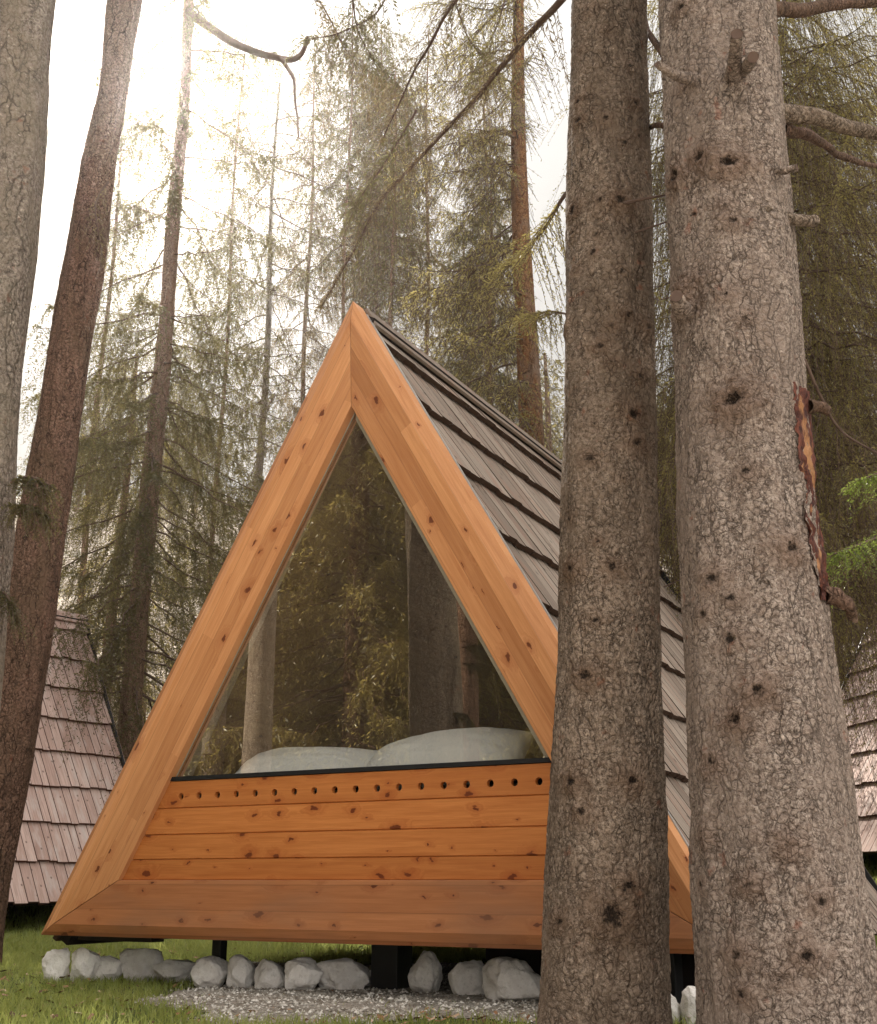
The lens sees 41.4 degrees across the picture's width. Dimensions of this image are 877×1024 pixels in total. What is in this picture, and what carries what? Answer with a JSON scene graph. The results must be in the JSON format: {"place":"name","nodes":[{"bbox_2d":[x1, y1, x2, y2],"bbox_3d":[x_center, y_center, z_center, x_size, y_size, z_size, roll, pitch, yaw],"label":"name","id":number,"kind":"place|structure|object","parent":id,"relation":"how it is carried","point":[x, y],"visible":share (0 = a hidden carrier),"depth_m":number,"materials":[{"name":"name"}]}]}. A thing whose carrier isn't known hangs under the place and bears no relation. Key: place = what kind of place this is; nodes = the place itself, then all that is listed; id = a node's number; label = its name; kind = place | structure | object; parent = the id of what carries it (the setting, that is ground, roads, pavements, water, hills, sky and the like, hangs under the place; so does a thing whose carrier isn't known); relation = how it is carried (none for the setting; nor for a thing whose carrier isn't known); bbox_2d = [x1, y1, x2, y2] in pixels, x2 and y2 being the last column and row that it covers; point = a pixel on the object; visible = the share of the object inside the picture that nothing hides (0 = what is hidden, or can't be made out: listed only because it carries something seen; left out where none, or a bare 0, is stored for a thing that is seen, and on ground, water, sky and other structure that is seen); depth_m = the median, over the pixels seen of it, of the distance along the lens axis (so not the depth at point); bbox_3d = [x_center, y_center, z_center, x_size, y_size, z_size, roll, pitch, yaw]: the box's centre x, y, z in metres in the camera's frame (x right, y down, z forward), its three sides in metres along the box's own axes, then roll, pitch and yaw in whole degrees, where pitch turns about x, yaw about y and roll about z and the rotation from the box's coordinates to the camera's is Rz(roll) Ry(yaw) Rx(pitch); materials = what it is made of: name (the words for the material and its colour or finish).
{"place":"outdoors","nodes":[
{"label":"outdoors","id":0,"kind":"place"},
{"bbox_2d":[129,962,538,1023],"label":"gravel path","id":1,"kind":"structure","parent":0,"point":[475,998],"depth_m":5.32,"materials":[{"name":"grey gravel"}]},
{"bbox_2d":[190,956,227,986],"bbox_3d":[-1.225,2.493,6.262,0.185,0.183,0.173,-6,-19,20],"label":"stone","id":2,"kind":"object","parent":1,"relation":"on","point":[209,971],"visible":0.84,"depth_m":6.21,"materials":[{"name":"stone"}]},
{"bbox_2d":[226,954,254,988],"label":"stone","id":3,"kind":"object","parent":1,"relation":"on","point":[241,971],"visible":0.87,"depth_m":6.17,"materials":[{"name":"stone"}]},
{"bbox_2d":[254,958,284,988],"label":"stone","id":4,"kind":"object","parent":1,"relation":"on","point":[269,974],"visible":0.77,"depth_m":6.06,"materials":[{"name":"stone"}]},
{"bbox_2d":[284,957,322,989],"bbox_3d":[-0.696,2.396,5.986,0.210,0.188,0.161,0,-18,0],"label":"stone","id":5,"kind":"object","parent":1,"relation":"on","point":[303,973],"visible":0.88,"depth_m":5.93,"materials":[{"name":"stone"}]},
{"bbox_2d":[316,958,370,989],"bbox_3d":[-0.496,2.429,6.068,0.303,0.190,0.239,0,-18,0],"label":"stone","id":6,"kind":"object","parent":1,"relation":"on","point":[345,974],"visible":0.79,"depth_m":5.99,"materials":[{"name":"stone"}]},
{"bbox_2d":[408,950,442,991],"bbox_3d":[-0.064,2.337,5.880,0.175,0.218,0.128,-8,-19,23],"label":"stone","id":7,"kind":"object","parent":1,"relation":"on","point":[425,973],"visible":0.86,"depth_m":5.83,"materials":[{"name":"stone"}]},
{"bbox_2d":[448,960,483,994],"bbox_3d":[0.153,2.306,5.727,0.218,0.182,0.163,0,-18,0],"label":"stone","id":8,"kind":"object","parent":1,"relation":"on","point":[465,977],"visible":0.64,"depth_m":5.67,"materials":[{"name":"stone"}]},
{"bbox_2d":[482,956,540,1000],"bbox_3d":[0.355,2.222,5.517,0.296,0.201,0.219,0,-18,0],"label":"stone","id":9,"kind":"object","parent":1,"relation":"on","point":[505,978],"visible":0.93,"depth_m":5.45,"materials":[{"name":"stone"}]},
{"bbox_2d":[0,945,694,1023],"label":"grass","id":10,"kind":"structure","parent":0,"point":[30,964],"depth_m":5.46,"materials":[{"name":"green plant"}]},
{"bbox_2d":[0,497,876,1023],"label":"ground","id":11,"kind":"structure","parent":0,"point":[152,673],"depth_m":29.38,"materials":[{"name":"green plant"}]},
{"bbox_2d":[16,448,74,508],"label":"hillside spruce","id":12,"kind":"object","parent":11,"relation":"on","point":[24,469],"visible":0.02,"depth_m":66.63,"materials":[{"name":"green plant"}]},
{"bbox_2d":[42,948,69,981],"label":"stone","id":13,"kind":"object","parent":11,"relation":"on","point":[55,963],"visible":0.77,"depth_m":6.57,"materials":[{"name":"stone"}]},
{"bbox_2d":[8,610,124,905],"bbox_3d":[-6.017,2.722,13.056,4.058,3.900,4.352,-14,-23,38],"label":"frame cabin","id":14,"kind":"object","parent":11,"relation":"on","point":[63,808],"visible":0.4,"depth_m":13.17,"materials":[{"name":"wood"}]},
{"bbox_2d":[0,0,142,963],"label":"leaning pine tree","id":15,"kind":"object","parent":11,"relation":"on","point":[36,569],"visible":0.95,"depth_m":8.68,"materials":[{"name":"red plant"}]},
{"bbox_2d":[69,947,100,982],"bbox_3d":[-1.999,2.575,6.562,0.180,0.217,0.128,0,-18,0],"label":"stone","id":16,"kind":"object","parent":11,"relation":"on","point":[85,962],"visible":0.85,"depth_m":6.53,"materials":[{"name":"stone"}]},
{"bbox_2d":[73,426,102,512],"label":"hillside spruce","id":17,"kind":"object","parent":11,"relation":"on","point":[79,474],"visible":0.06,"depth_m":69.51,"materials":[{"name":"green plant"}]},
{"bbox_2d":[21,62,160,604],"bbox_3d":[-8.354,-4.548,28.625,3.169,16.910,2.824,0,-18,0],"label":"spruce tree","id":18,"kind":"object","parent":11,"relation":"on","point":[112,272],"visible":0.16,"depth_m":29.30,"materials":[{"name":"green plant"}]},
{"bbox_2d":[71,388,121,511],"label":"hillside spruce","id":19,"kind":"object","parent":11,"relation":"on","point":[96,458],"visible":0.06,"depth_m":70.64,"materials":[{"name":"green plant"}]},
{"bbox_2d":[92,955,121,981],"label":"stone","id":20,"kind":"object","parent":11,"relation":"on","point":[109,966],"visible":0.83,"depth_m":6.56,"materials":[{"name":"stone"}]},
{"bbox_2d":[57,356,197,726],"bbox_3d":[-6.142,1.725,21.465,4.602,10.202,4.523,-6,-19,19],"label":"spruce tree","id":21,"kind":"object","parent":11,"relation":"on","point":[102,517],"visible":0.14,"depth_m":21.72,"materials":[{"name":"green plant"}]},
{"bbox_2d":[119,948,163,981],"bbox_3d":[-1.698,2.608,6.673,0.278,0.196,0.226,0,-18,0],"label":"stone","id":22,"kind":"object","parent":11,"relation":"on","point":[139,962],"visible":0.71,"depth_m":6.60,"materials":[{"name":"stone"}]},
{"bbox_2d":[60,261,252,721],"bbox_3d":[-5.548,-0.281,23.200,3.556,10.602,3.683,0,-18,0],"label":"spruce tree","id":23,"kind":"object","parent":11,"relation":"on","point":[170,435],"visible":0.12,"depth_m":23.72,"materials":[{"name":"green plant"}]},
{"bbox_2d":[15,0,308,814],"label":"spruce tree","id":24,"kind":"object","parent":11,"relation":"on","point":[140,529],"visible":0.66,"depth_m":16.35,"materials":[{"name":"green plant"}]},
{"bbox_2d":[153,959,195,982],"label":"stone","id":25,"kind":"object","parent":11,"relation":"on","point":[178,970],"visible":0.67,"depth_m":6.50,"materials":[{"name":"stone"}]},
{"bbox_2d":[163,380,195,500],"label":"hillside spruce","id":26,"kind":"object","parent":11,"relation":"on","point":[180,419],"visible":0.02,"depth_m":75.20,"materials":[{"name":"green plant"}]},
{"bbox_2d":[160,439,199,520],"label":"hillside spruce","id":27,"kind":"object","parent":11,"relation":"on","point":[173,488],"visible":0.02,"depth_m":66.21,"materials":[{"name":"green plant"}]},
{"bbox_2d":[170,404,224,512],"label":"hillside spruce","id":28,"kind":"object","parent":11,"relation":"on","point":[197,461],"visible":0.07,"depth_m":65.09,"materials":[{"name":"green plant"}]},
{"bbox_2d":[131,23,296,616],"bbox_3d":[-4.933,-4.168,26.512,3.380,16.913,3.492,-13,-22,36],"label":"spruce tree","id":29,"kind":"object","parent":11,"relation":"on","point":[233,120],"visible":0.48,"depth_m":27.00,"materials":[{"name":"green plant"}]},
{"bbox_2d":[142,84,375,660],"bbox_3d":[-4.154,-3.132,27.087,5.133,16.540,5.225,-6,-19,18],"label":"spruce tree","id":30,"kind":"object","parent":11,"relation":"on","point":[268,314],"visible":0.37,"depth_m":27.85,"materials":[{"name":"green plant"}]},
{"bbox_2d":[201,29,368,577],"bbox_3d":[-3.655,-5.234,33.011,5.171,19.245,4.776,8,-19,-23],"label":"spruce tree","id":31,"kind":"object","parent":11,"relation":"on","point":[304,337],"visible":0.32,"depth_m":33.80,"materials":[{"name":"green plant"}]},
{"bbox_2d":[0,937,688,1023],"bbox_3d":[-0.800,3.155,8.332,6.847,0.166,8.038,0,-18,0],"label":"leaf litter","id":32,"kind":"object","parent":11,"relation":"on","point":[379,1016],"visible":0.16,"depth_m":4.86,"materials":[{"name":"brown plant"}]},
{"bbox_2d":[282,0,424,327],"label":"spruce tree","id":33,"kind":"object","parent":11,"relation":"on","point":[335,187],"visible":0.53,"depth_m":26.52,"materials":[{"name":"green plant"}]},
{"bbox_2d":[300,18,464,402],"bbox_3d":[-1.551,-4.780,29.854,4.778,18.725,4.576,0,-18,0],"label":"spruce tree","id":34,"kind":"object","parent":11,"relation":"on","point":[389,53],"visible":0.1,"depth_m":31.33,"materials":[{"name":"green plant"}]},
{"bbox_2d":[304,71,461,366],"bbox_3d":[-0.931,-3.035,26.289,3.704,16.209,3.494,-4,-18,12],"label":"spruce tree","id":35,"kind":"object","parent":11,"relation":"on","point":[429,258],"visible":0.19,"depth_m":27.09,"materials":[{"name":"green plant"}]},
{"bbox_2d":[334,70,448,339],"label":"spruce tree","id":36,"kind":"object","parent":11,"relation":"on","point":[390,291],"visible":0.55,"depth_m":21.66,"materials":[{"name":"green plant"}]},
{"bbox_2d":[387,30,469,361],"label":"spruce tree","id":37,"kind":"object","parent":11,"relation":"on","point":[437,96],"visible":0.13,"depth_m":33.54,"materials":[{"name":"green plant"}]},
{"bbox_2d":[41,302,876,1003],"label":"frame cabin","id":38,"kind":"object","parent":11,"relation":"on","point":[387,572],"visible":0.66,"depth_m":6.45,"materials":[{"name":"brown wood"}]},
{"bbox_2d":[363,0,563,455],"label":"pine tree","id":39,"kind":"object","parent":11,"relation":"on","point":[526,389],"visible":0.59,"depth_m":14.51,"materials":[{"name":"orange plant"}]},
{"bbox_2d":[423,206,503,404],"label":"spruce tree","id":40,"kind":"object","parent":11,"relation":"on","point":[454,257],"visible":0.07,"depth_m":27.86,"materials":[{"name":"green plant"}]},
{"bbox_2d":[431,74,547,428],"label":"spruce tree","id":41,"kind":"object","parent":11,"relation":"on","point":[491,120],"visible":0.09,"depth_m":37.99,"materials":[{"name":"green plant"}]},
{"bbox_2d":[433,119,547,443],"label":"spruce tree","id":42,"kind":"object","parent":11,"relation":"on","point":[501,227],"visible":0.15,"depth_m":23.44,"materials":[{"name":"green plant"}]},
{"bbox_2d":[514,354,564,459],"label":"hillside spruce","id":43,"kind":"object","parent":11,"relation":"on","point":[547,403],"visible":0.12,"depth_m":38.47,"materials":[{"name":"green plant"}]},
{"bbox_2d":[540,377,562,457],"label":"hillside spruce","id":44,"kind":"object","parent":11,"relation":"on","point":[551,417],"visible":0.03,"depth_m":66.23,"materials":[{"name":"green plant"}]},
{"bbox_2d":[541,393,563,457],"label":"hillside spruce","id":45,"kind":"object","parent":11,"relation":"on","point":[555,421],"visible":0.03,"depth_m":48.55,"materials":[{"name":"green plant"}]},
{"bbox_2d":[560,384,680,592],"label":"spruce tree","id":46,"kind":"object","parent":11,"relation":"on","point":[676,571],"visible":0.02,"depth_m":13.70,"materials":[{"name":"green plant"}]},
{"bbox_2d":[671,994,680,1022],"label":"stone","id":47,"kind":"object","parent":11,"relation":"on","point":[675,1007],"visible":0.32,"depth_m":4.64,"materials":[{"name":"stone"}]},
{"bbox_2d":[680,986,695,1023],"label":"stone","id":48,"kind":"object","parent":11,"relation":"on","point":[687,1004],"visible":0.41,"depth_m":4.61,"materials":[{"name":"stone"}]},
{"bbox_2d":[538,0,876,826],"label":"spruce tree","id":49,"kind":"object","parent":11,"relation":"on","point":[846,396],"visible":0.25,"depth_m":10.26,"materials":[{"name":"green plant"}]},
{"bbox_2d":[663,151,875,681],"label":"spruce tree","id":50,"kind":"object","parent":11,"relation":"on","point":[823,428],"visible":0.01,"depth_m":22.30,"materials":[{"name":"green plant"}]},
{"bbox_2d":[786,87,876,684],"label":"spruce tree","id":51,"kind":"object","parent":11,"relation":"on","point":[845,354],"visible":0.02,"depth_m":18.90,"materials":[{"name":"green plant"}]},
{"bbox_2d":[841,603,876,854],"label":"frame cabin","id":52,"kind":"object","parent":11,"relation":"on","point":[868,835],"visible":0.23,"depth_m":14.38,"materials":[{"name":"wood"}]},
{"bbox_2d":[3,855,876,954],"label":"grass","id":53,"kind":"structure","parent":0,"point":[17,940],"depth_m":9.56,"materials":[{"name":"green plant"}]},
{"bbox_2d":[16,0,876,503],"label":"sky","id":54,"kind":"structure","parent":0,"point":[78,25],"materials":[{"name":"white"}]},
{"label":"bed","id":55,"kind":"object","parent":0,"visible":0},
{"bbox_2d":[235,747,377,796],"bbox_3d":[-0.786,1.448,6.423,0.880,0.230,0.500,-8,19,27],"label":"pillow","id":56,"kind":"object","parent":55,"relation":"on","point":[292,758],"visible":0.46,"depth_m":6.35,"materials":[{"name":"white fabric"}]},
{"bbox_2d":[366,727,533,790],"bbox_3d":[0.000,1.300,6.032,0.940,0.260,0.520,-12,17,26],"label":"pillow","id":57,"kind":"object","parent":55,"relation":"on","point":[468,744],"visible":0.47,"depth_m":5.92,"materials":[{"name":"white fabric"}]},
{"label":"gravel yard","id":58,"kind":"structure","parent":0,"visible":0},
{"bbox_2d":[0,0,63,709],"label":"spruce tree","id":59,"kind":"object","parent":58,"relation":"on","point":[26,28],"visible":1,"depth_m":5.12,"materials":[{"name":"grey plant"}]},
{"bbox_2d":[275,0,672,1023],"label":"spruce tree","id":60,"kind":"object","parent":58,"relation":"on","point":[605,958],"visible":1,"depth_m":4.46,"materials":[{"name":"grey plant"}]},
{"bbox_2d":[647,0,876,1023],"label":"spruce tree","id":61,"kind":"object","parent":58,"relation":"on","point":[783,928],"visible":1,"depth_m":3.91,"materials":[{"name":"grey plant"}]}
]}

